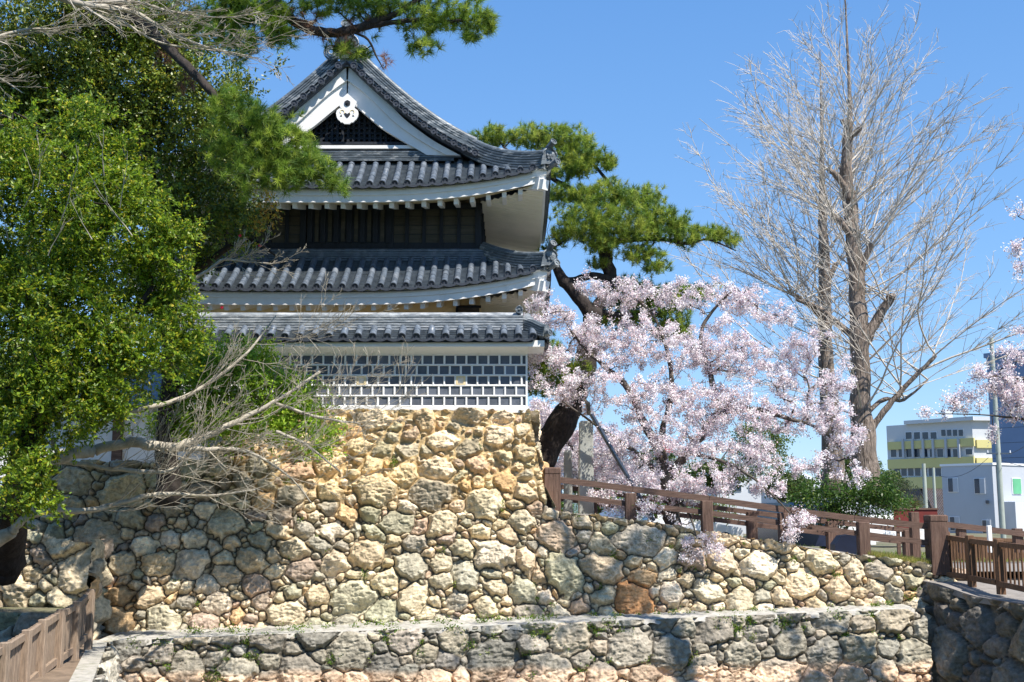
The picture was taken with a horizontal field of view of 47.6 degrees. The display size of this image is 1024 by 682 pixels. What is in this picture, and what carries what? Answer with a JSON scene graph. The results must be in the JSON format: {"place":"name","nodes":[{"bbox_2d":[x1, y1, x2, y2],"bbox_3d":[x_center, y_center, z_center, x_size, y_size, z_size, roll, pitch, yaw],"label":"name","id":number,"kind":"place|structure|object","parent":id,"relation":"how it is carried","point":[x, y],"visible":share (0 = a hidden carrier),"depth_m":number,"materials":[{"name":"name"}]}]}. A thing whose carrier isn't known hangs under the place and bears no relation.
{"place":"outdoors","nodes":[
{"label":"outdoors","id":0,"kind":"place"},
{"bbox_2d":[31,636,106,681],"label":"boardwalk","id":1,"kind":"structure","parent":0,"point":[65,672],"depth_m":20.75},
{"bbox_2d":[0,612,54,641],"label":"kerb wall","id":2,"kind":"structure","parent":1,"relation":"on","point":[12,625],"depth_m":23.98,"materials":[{"name":"stone"}]},
{"bbox_2d":[0,607,61,615],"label":"spur ledge","id":3,"kind":"object","parent":1,"relation":"on","point":[25,609],"depth_m":25.28,"materials":[{"name":"beige stone"}]},
{"bbox_2d":[0,589,95,681],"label":"picket fence","id":4,"kind":"object","parent":1,"relation":"on","point":[43,647],"visible":0.93,"depth_m":21.02,"materials":[{"name":"brown wood"}]},
{"bbox_2d":[0,528,113,639],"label":"spur wall","id":5,"kind":"structure","parent":1,"relation":"on","point":[59,573],"depth_m":26.08,"materials":[{"name":"stone"}]},
{"bbox_2d":[0,78,219,585],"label":"evergreen tree","id":6,"kind":"object","parent":1,"relation":"on","point":[53,384],"visible":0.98,"depth_m":20.67,"materials":[{"name":"green plant"}]},
{"bbox_2d":[0,223,432,546],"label":"bare tree","id":7,"kind":"object","parent":1,"relation":"on","point":[187,445],"visible":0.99,"depth_m":23.07,"materials":[{"name":"beige plant"}]},
{"bbox_2d":[115,0,501,204],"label":"pine tree","id":8,"kind":"object","parent":1,"relation":"on","point":[274,155],"visible":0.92,"depth_m":23.94,"materials":[{"name":"green plant"}]},
{"bbox_2d":[0,0,289,505],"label":"evergreen tree","id":9,"kind":"object","parent":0,"point":[90,56],"visible":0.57,"depth_m":26.47,"materials":[{"name":"green plant"}]},
{"bbox_2d":[0,0,329,255],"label":"bare tree","id":10,"kind":"object","parent":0,"point":[109,7],"visible":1,"depth_m":18.83,"materials":[{"name":"grey plant"}]},
{"bbox_2d":[0,0,1023,492],"label":"sky","id":11,"kind":"structure","parent":0,"point":[633,71],"materials":[{"name":"blue"}]},
{"bbox_2d":[562,499,696,512],"bbox_3d":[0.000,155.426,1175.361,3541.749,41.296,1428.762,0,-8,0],"label":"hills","id":12,"kind":"structure","parent":0,"point":[577,507],"depth_m":1334.11,"materials":[{"name":"green plant"}]},
{"bbox_2d":[561,509,1023,561],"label":"lawn","id":13,"kind":"structure","parent":0,"point":[873,550],"depth_m":34.73,"materials":[{"name":"green plant"}]},
{"bbox_2d":[570,512,1023,570],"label":"sloping path","id":14,"kind":"structure","parent":0,"point":[877,557],"depth_m":30.26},
{"bbox_2d":[563,450,572,512],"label":"stone pillar","id":15,"kind":"structure","parent":14,"relation":"on","point":[567,474],"depth_m":31.93,"materials":[{"name":"grey stone"}]},
{"bbox_2d":[576,421,593,515],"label":"stone pillar","id":16,"kind":"structure","parent":14,"relation":"on","point":[586,467],"depth_m":30.63,"materials":[{"name":"grey stone"}]},
{"bbox_2d":[467,118,743,466],"bbox_3d":[2.750,-0.920,34.059,8.462,12.383,3.870,0,-8,0],"label":"pine tree","id":17,"kind":"object","parent":14,"relation":"on","point":[581,156],"visible":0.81,"depth_m":34.18,"materials":[{"name":"green plant"}]},
{"bbox_2d":[584,399,654,521],"bbox_3d":[2.782,3.077,30.052,1.802,3.203,0.277,0,-8,0],"label":"prop pole","id":18,"kind":"object","parent":14,"relation":"on","point":[610,446],"visible":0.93,"depth_m":29.97,"materials":[{"name":"wood"}]},
{"bbox_2d":[523,265,872,565],"bbox_3d":[4.733,1.734,30.397,9.266,8.019,4.138,0,-8,0],"label":"cherry tree","id":19,"kind":"object","parent":14,"relation":"on","point":[665,471],"visible":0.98,"depth_m":30.60,"materials":[{"name":"pink plant"}]},
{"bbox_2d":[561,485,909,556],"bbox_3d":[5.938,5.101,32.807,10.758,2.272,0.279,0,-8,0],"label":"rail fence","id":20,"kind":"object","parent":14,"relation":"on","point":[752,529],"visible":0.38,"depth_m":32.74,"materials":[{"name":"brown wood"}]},
{"bbox_2d":[830,534,856,555],"bbox_3d":[8.897,5.486,31.183,0.635,0.597,0.560,0,-8,0],"label":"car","id":21,"kind":"object","parent":14,"relation":"on","point":[844,543],"visible":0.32,"depth_m":30.95,"materials":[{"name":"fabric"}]},
{"bbox_2d":[783,469,921,529],"bbox_3d":[9.698,4.781,33.204,4.100,2.326,2.140,0,-8,0],"label":"evergreen shrub","id":22,"kind":"object","parent":14,"relation":"on","point":[832,503],"visible":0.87,"depth_m":33.00,"materials":[{"name":"green plant"}]},
{"bbox_2d":[867,550,930,564],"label":"dry grass","id":23,"kind":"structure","parent":14,"relation":"on","point":[901,557],"depth_m":28.86,"materials":[{"name":"green plant"}]},
{"bbox_2d":[908,512,923,557],"bbox_3d":[10.826,5.243,30.926,0.435,1.353,0.339,0,-8,0],"label":"wooden post","id":24,"kind":"object","parent":14,"relation":"on","point":[915,549],"visible":0.71,"depth_m":30.79,"materials":[{"name":"paint"}]},
{"bbox_2d":[986,526,991,552],"bbox_3d":[12.584,5.218,30.565,0.110,0.700,0.100,0,-8,0],"label":"white post","id":25,"kind":"object","parent":14,"relation":"on","point":[989,532],"visible":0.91,"depth_m":30.54,"materials":[{"name":"paint"}]},
{"bbox_2d":[811,448,883,481],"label":"garden shrub","id":26,"kind":"object","parent":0,"point":[847,461],"visible":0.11,"depth_m":78.77,"materials":[{"name":"green plant"}]},
{"bbox_2d":[744,533,1023,577],"bbox_3d":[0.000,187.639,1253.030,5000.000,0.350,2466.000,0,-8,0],"label":"ground","id":27,"kind":"structure","parent":0,"point":[954,534],"depth_m":65.59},
{"bbox_2d":[599,463,624,517],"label":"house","id":28,"kind":"structure","parent":27,"relation":"on","point":[603,514],"depth_m":79.13,"materials":[{"name":"white glass"}]},
{"bbox_2d":[620,464,658,519],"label":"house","id":29,"kind":"structure","parent":27,"relation":"on","point":[638,500],"depth_m":84.26,"materials":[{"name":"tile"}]},
{"bbox_2d":[623,446,685,486],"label":"garden shrub","id":30,"kind":"object","parent":27,"relation":"on","point":[671,456],"visible":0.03,"depth_m":74.05,"materials":[{"name":"green plant"}]},
{"bbox_2d":[677,456,759,497],"bbox_3d":[11.484,7.688,65.319,4.396,2.485,3.982,3,-9,-20],"label":"garden shrub","id":31,"kind":"object","parent":27,"relation":"on","point":[696,475],"visible":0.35,"depth_m":64.90,"materials":[{"name":"green plant"}]},
{"bbox_2d":[705,463,760,533],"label":"house","id":32,"kind":"structure","parent":27,"relation":"on","point":[742,493],"depth_m":94.16,"materials":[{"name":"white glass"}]},
{"bbox_2d":[759,461,816,502],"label":"garden shrub","id":33,"kind":"object","parent":27,"relation":"on","point":[793,482],"visible":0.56,"depth_m":68.89,"materials":[{"name":"green plant"}]},
{"bbox_2d":[761,473,822,502],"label":"house","id":34,"kind":"structure","parent":27,"relation":"on","point":[766,500],"depth_m":78.03,"materials":[{"name":"white glass"}]},
{"bbox_2d":[814,467,892,514],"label":"house","id":35,"kind":"structure","parent":27,"relation":"on","point":[856,502],"depth_m":89.08,"materials":[{"name":"tile"}]},
{"bbox_2d":[861,469,905,514],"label":"garden shrub","id":36,"kind":"object","parent":27,"relation":"on","point":[894,473],"visible":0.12,"depth_m":70.75,"materials":[{"name":"green plant"}]},
{"bbox_2d":[891,477,922,497],"bbox_3d":[20.096,7.566,59.603,1.676,1.241,1.614,5,-10,-30],"label":"garden shrub","id":37,"kind":"object","parent":27,"relation":"on","point":[902,489],"visible":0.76,"depth_m":59.42,"materials":[{"name":"green plant"}]},
{"bbox_2d":[900,488,943,514],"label":"tiled house","id":38,"kind":"structure","parent":27,"relation":"on","point":[918,492],"depth_m":100.05,"materials":[{"name":"brown tile"}]},
{"bbox_2d":[922,464,927,507],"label":"utility pole","id":39,"kind":"object","parent":27,"relation":"on","point":[925,500],"visible":0.6,"depth_m":77.33,"materials":[{"name":"concrete"}]},
{"bbox_2d":[932,468,936,507],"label":"utility pole","id":40,"kind":"object","parent":27,"relation":"on","point":[934,488],"visible":0.62,"depth_m":79.31,"materials":[{"name":"concrete"}]},
{"bbox_2d":[886,409,992,514],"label":"school building","id":41,"kind":"structure","parent":27,"relation":"on","point":[913,446],"depth_m":153.23,"materials":[{"name":"paint"}]},
{"bbox_2d":[890,450,896,457],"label":"window","id":42,"kind":"structure","parent":41,"relation":"in","point":[893,453],"depth_m":157.90,"materials":[{"name":"grey glass"}]},
{"bbox_2d":[898,449,901,457],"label":"window","id":43,"kind":"structure","parent":41,"relation":"in","point":[899,450],"depth_m":157.19,"materials":[{"name":"grey glass"}]},
{"bbox_2d":[901,468,907,475],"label":"window","id":44,"kind":"structure","parent":41,"relation":"in","point":[904,472],"depth_m":156.44,"materials":[{"name":"grey glass"}]},
{"bbox_2d":[905,431,912,439],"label":"window","id":45,"kind":"structure","parent":41,"relation":"in","point":[908,435],"depth_m":156.48,"materials":[{"name":"grey glass"}]},
{"bbox_2d":[906,449,911,457],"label":"window","id":46,"kind":"structure","parent":41,"relation":"in","point":[908,451],"depth_m":156.21,"materials":[{"name":"grey glass"}]},
{"bbox_2d":[908,468,914,475],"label":"window","id":47,"kind":"structure","parent":41,"relation":"in","point":[910,470],"depth_m":155.68,"materials":[{"name":"grey glass"}]},
{"bbox_2d":[913,431,920,439],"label":"window","id":48,"kind":"structure","parent":41,"relation":"in","point":[917,435],"depth_m":155.53,"materials":[{"name":"grey glass"}]},
{"bbox_2d":[914,449,920,457],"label":"window","id":49,"kind":"structure","parent":41,"relation":"in","point":[917,452],"depth_m":155.26,"materials":[{"name":"black glass"}]},
{"bbox_2d":[914,468,920,475],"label":"window","id":50,"kind":"structure","parent":41,"relation":"in","point":[917,470],"depth_m":154.96,"materials":[{"name":"grey glass"}]},
{"bbox_2d":[921,448,928,457],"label":"window","id":51,"kind":"structure","parent":41,"relation":"in","point":[926,449],"depth_m":154.32,"materials":[{"name":"grey glass"}]},
{"bbox_2d":[922,431,928,439],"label":"window","id":52,"kind":"structure","parent":41,"relation":"in","point":[925,435],"depth_m":154.62,"materials":[{"name":"grey glass"}]},
{"bbox_2d":[928,468,931,475],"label":"window","id":53,"kind":"structure","parent":41,"relation":"in","point":[929,469],"depth_m":153.66,"materials":[{"name":"grey glass"}]},
{"bbox_2d":[929,448,935,457],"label":"window","id":54,"kind":"structure","parent":41,"relation":"in","point":[930,450],"depth_m":153.83,"materials":[{"name":"grey glass"}]},
{"bbox_2d":[930,431,937,439],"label":"window","id":55,"kind":"structure","parent":41,"relation":"in","point":[933,435],"depth_m":153.75,"materials":[{"name":"grey glass"}]},
{"bbox_2d":[935,468,941,475],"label":"window","id":56,"kind":"structure","parent":41,"relation":"in","point":[938,471],"depth_m":152.78,"materials":[{"name":"grey glass"}]},
{"bbox_2d":[937,448,943,457],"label":"window","id":57,"kind":"structure","parent":41,"relation":"in","point":[940,451],"depth_m":152.82,"materials":[{"name":"grey glass"}]},
{"bbox_2d":[941,429,945,436],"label":"window","id":58,"kind":"structure","parent":41,"relation":"in","point":[943,431],"depth_m":152.78,"materials":[{"name":"grey glass"}]},
{"bbox_2d":[946,429,951,436],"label":"window","id":59,"kind":"structure","parent":41,"relation":"in","point":[949,431],"depth_m":152.15,"materials":[{"name":"grey glass"}]},
{"bbox_2d":[947,448,951,456],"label":"window","id":60,"kind":"structure","parent":41,"relation":"in","point":[949,449],"depth_m":151.85,"materials":[{"name":"black glass"}]},
{"bbox_2d":[952,429,957,435],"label":"window","id":61,"kind":"structure","parent":41,"relation":"in","point":[954,431],"depth_m":151.57,"materials":[{"name":"grey glass"}]},
{"bbox_2d":[952,448,957,456],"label":"window","id":62,"kind":"structure","parent":41,"relation":"in","point":[955,454],"depth_m":151.30,"materials":[{"name":"grey glass"}]},
{"bbox_2d":[958,429,963,436],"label":"window","id":63,"kind":"structure","parent":41,"relation":"in","point":[960,431],"depth_m":150.97,"materials":[{"name":"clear glass"}]},
{"bbox_2d":[965,448,972,454],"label":"window","id":64,"kind":"structure","parent":41,"relation":"in","point":[968,451],"depth_m":149.90,"materials":[{"name":"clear glass"}]},
{"bbox_2d":[940,463,1023,533],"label":"grey house","id":65,"kind":"structure","parent":27,"relation":"on","point":[970,497],"depth_m":95.48,"materials":[{"name":"grey paint"}]},
{"bbox_2d":[947,477,958,491],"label":"window","id":66,"kind":"structure","parent":65,"relation":"in","point":[952,482],"depth_m":96.78,"materials":[{"name":"grey glass"}]},
{"bbox_2d":[949,516,959,530],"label":"window","id":67,"kind":"structure","parent":65,"relation":"in","point":[956,519],"depth_m":96.39,"materials":[{"name":"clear glass"}]},
{"bbox_2d":[974,478,985,493],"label":"window","id":68,"kind":"structure","parent":65,"relation":"in","point":[979,483],"depth_m":95.05,"materials":[{"name":"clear glass"}]},
{"bbox_2d":[982,520,990,533],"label":"window","id":69,"kind":"structure","parent":65,"relation":"in","point":[984,522],"depth_m":94.33,"materials":[{"name":"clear glass"}]},
{"bbox_2d":[1011,478,1021,493],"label":"window","id":70,"kind":"structure","parent":65,"relation":"in","point":[1015,482],"depth_m":95.81,"materials":[{"name":"green glass"}]},
{"bbox_2d":[986,337,1011,537],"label":"utility pole","id":71,"kind":"object","parent":27,"relation":"on","point":[998,453],"visible":0.72,"depth_m":74.55,"materials":[{"name":"concrete"}]},
{"bbox_2d":[983,349,1023,463],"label":"blue building","id":72,"kind":"structure","parent":27,"relation":"on","point":[1011,438],"depth_m":123.86,"materials":[{"name":"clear glass"}]},
{"bbox_2d":[806,546,1023,561],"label":"park ground","id":73,"kind":"structure","parent":0,"point":[888,549],"depth_m":50.47,"materials":[{"name":"grey"}]},
{"bbox_2d":[27,407,966,635],"bbox_3d":[-0.370,4.818,31.156,22.984,5.608,7.096,1,-8,-4],"label":"stone rampart","id":74,"kind":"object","parent":73,"relation":"on","point":[450,485],"visible":0.87,"depth_m":28.16,"materials":[{"name":"beige stone"}]},
{"bbox_2d":[0,366,221,478],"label":"plaster outbuilding","id":75,"kind":"structure","parent":74,"relation":"on","point":[108,456],"depth_m":32.94,"materials":[{"name":"tile"}]},
{"bbox_2d":[132,319,352,466],"bbox_3d":[-6.261,1.240,27.126,5.096,3.516,2.975,-3,-9,22],"label":"evergreen bush","id":76,"kind":"object","parent":74,"relation":"on","point":[287,421],"visible":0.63,"depth_m":26.60,"materials":[{"name":"green plant"}]},
{"bbox_2d":[115,19,560,424],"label":"castle tower","id":77,"kind":"structure","parent":74,"relation":"on","point":[436,214],"depth_m":32.14,"materials":[{"name":"tile"}]},
{"bbox_2d":[178,305,552,412],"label":"namako wall","id":78,"kind":"structure","parent":74,"relation":"on","point":[474,360],"depth_m":29.36,"materials":[{"name":"tile"}]},
{"bbox_2d":[544,467,950,574],"bbox_3d":[5.833,4.510,29.103,10.065,2.653,0.471,0,-8,0],"label":"rail fence","id":79,"kind":"object","parent":74,"relation":"on","point":[935,542],"visible":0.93,"depth_m":29.04,"materials":[{"name":"brown wood"}]},
{"bbox_2d":[561,489,577,512],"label":"garden shrub","id":80,"kind":"object","parent":73,"relation":"on","point":[562,504],"visible":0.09,"depth_m":35.93,"materials":[{"name":"green plant"}]},
{"bbox_2d":[528,397,660,511],"bbox_3d":[2.892,4.112,41.862,5.443,4.382,3.111,0,-8,0],"label":"cherry tree","id":81,"kind":"object","parent":73,"relation":"on","point":[573,440],"visible":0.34,"depth_m":41.46,"materials":[{"name":"pink plant"}]},
{"bbox_2d":[572,479,622,513],"bbox_3d":[2.709,4.993,36.767,1.990,1.325,2.223,0,-8,0],"label":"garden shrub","id":82,"kind":"object","parent":73,"relation":"on","point":[599,509],"visible":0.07,"depth_m":36.48,"materials":[{"name":"green plant"}]},
{"bbox_2d":[637,494,695,519],"bbox_3d":[4.764,5.321,37.497,2.516,1.146,2.130,0,-8,0],"label":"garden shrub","id":83,"kind":"object","parent":73,"relation":"on","point":[655,516],"visible":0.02,"depth_m":37.52,"materials":[{"name":"green plant"}]},
{"bbox_2d":[642,512,743,536],"bbox_3d":[7.498,8.006,49.360,4.300,1.450,1.750,1,-8,-6],"label":"parked car","id":84,"kind":"object","parent":73,"relation":"on","point":[725,529],"visible":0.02,"depth_m":48.66,"materials":[{"name":"white metal"}]},
{"bbox_2d":[680,495,743,526],"bbox_3d":[6.705,5.624,38.621,2.332,1.205,2.174,0,-8,0],"label":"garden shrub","id":85,"kind":"object","parent":73,"relation":"on","point":[718,504],"visible":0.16,"depth_m":38.52,"materials":[{"name":"green plant"}]},
{"bbox_2d":[729,405,801,479],"bbox_3d":[10.245,4.183,47.686,2.818,3.359,3.529,4,-9,-24],"label":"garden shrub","id":86,"kind":"object","parent":73,"relation":"on","point":[777,438],"visible":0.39,"depth_m":47.53,"materials":[{"name":"green plant"}]},
{"bbox_2d":[757,502,825,548],"bbox_3d":[10.422,6.969,43.448,1.750,1.800,4.300,2,-9,-10],"label":"parked car","id":87,"kind":"object","parent":73,"relation":"on","point":[806,539],"visible":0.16,"depth_m":41.63,"materials":[{"name":"black metal"}]},
{"bbox_2d":[663,54,950,496],"bbox_3d":[11.560,-2.765,40.930,10.485,16.392,9.211,3,-9,-21],"label":"ginkgo tree","id":88,"kind":"object","parent":73,"relation":"on","point":[825,356],"visible":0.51,"depth_m":41.39,"materials":[{"name":"brown plant"}]},
{"bbox_2d":[668,0,1023,496],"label":"ginkgo tree","id":89,"kind":"object","parent":73,"relation":"on","point":[860,333],"visible":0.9,"depth_m":38.06,"materials":[{"name":"grey plant"}]},
{"bbox_2d":[839,507,875,544],"bbox_3d":[12.433,7.646,47.391,4.300,1.800,1.750,1,-9,-9],"label":"parked car","id":90,"kind":"object","parent":73,"relation":"on","point":[872,542],"depth_m":46.77,"materials":[{"name":"white metal"}]},
{"bbox_2d":[863,515,924,546],"bbox_3d":[17.208,8.727,53.296,4.300,1.450,1.750,1,-8,-6],"label":"parked car","id":91,"kind":"object","parent":73,"relation":"on","point":[886,532],"visible":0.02,"depth_m":52.45,"materials":[{"name":"white metal"}]},
{"bbox_2d":[901,491,927,507],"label":"garden shrub","id":92,"kind":"object","parent":73,"relation":"on","point":[917,503],"visible":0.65,"depth_m":51.36,"materials":[{"name":"green plant"}]},
{"bbox_2d":[894,508,938,554],"bbox_3d":[12.394,5.927,35.575,1.390,1.597,0.180,0,-8,0],"label":"information board","id":93,"kind":"object","parent":73,"relation":"on","point":[926,511],"visible":0.39,"depth_m":35.60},
{"bbox_2d":[948,522,1023,574],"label":"rail fence","id":94,"kind":"object","parent":73,"relation":"on","point":[1017,534],"visible":0.45,"depth_m":33.13,"materials":[{"name":"brown wood"}]},
{"bbox_2d":[922,578,1023,606],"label":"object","id":95,"kind":"structure","parent":0,"point":[985,591],"depth_m":27.40,"materials":[{"name":"grey concrete"}]},
{"bbox_2d":[914,196,1023,446],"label":"cherry tree","id":96,"kind":"object","parent":95,"relation":"on","point":[1015,383],"visible":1,"depth_m":24.11,"materials":[{"name":"pink plant"}]},
{"bbox_2d":[944,532,1023,594],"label":"picket fence","id":97,"kind":"object","parent":95,"relation":"on","point":[999,580],"visible":0.97,"depth_m":27.37,"materials":[{"name":"brown wood"}]},
{"label":"moat bed","id":98,"kind":"structure","parent":0,"visible":0},
{"bbox_2d":[69,608,932,681],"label":"terrace wall","id":99,"kind":"structure","parent":98,"relation":"on","point":[825,651],"depth_m":26.35,"materials":[{"name":"stone"}]},
{"bbox_2d":[96,604,914,646],"bbox_3d":[0.253,6.573,26.975,18.886,0.721,2.082,1,-8,-4],"label":"terrace ledge","id":100,"kind":"object","parent":99,"relation":"on","point":[150,635],"visible":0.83,"depth_m":26.91,"materials":[{"name":"grey stone"}]},
{"bbox_2d":[125,443,920,681],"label":"wall weeds","id":101,"kind":"object","parent":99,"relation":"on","point":[393,462],"depth_m":26.90,"materials":[{"name":"green plant"}]},
{"bbox_2d":[914,581,1023,681],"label":"retaining wall","id":102,"kind":"structure","parent":98,"relation":"on","point":[971,639],"depth_m":26.48,"materials":[{"name":"stone"}]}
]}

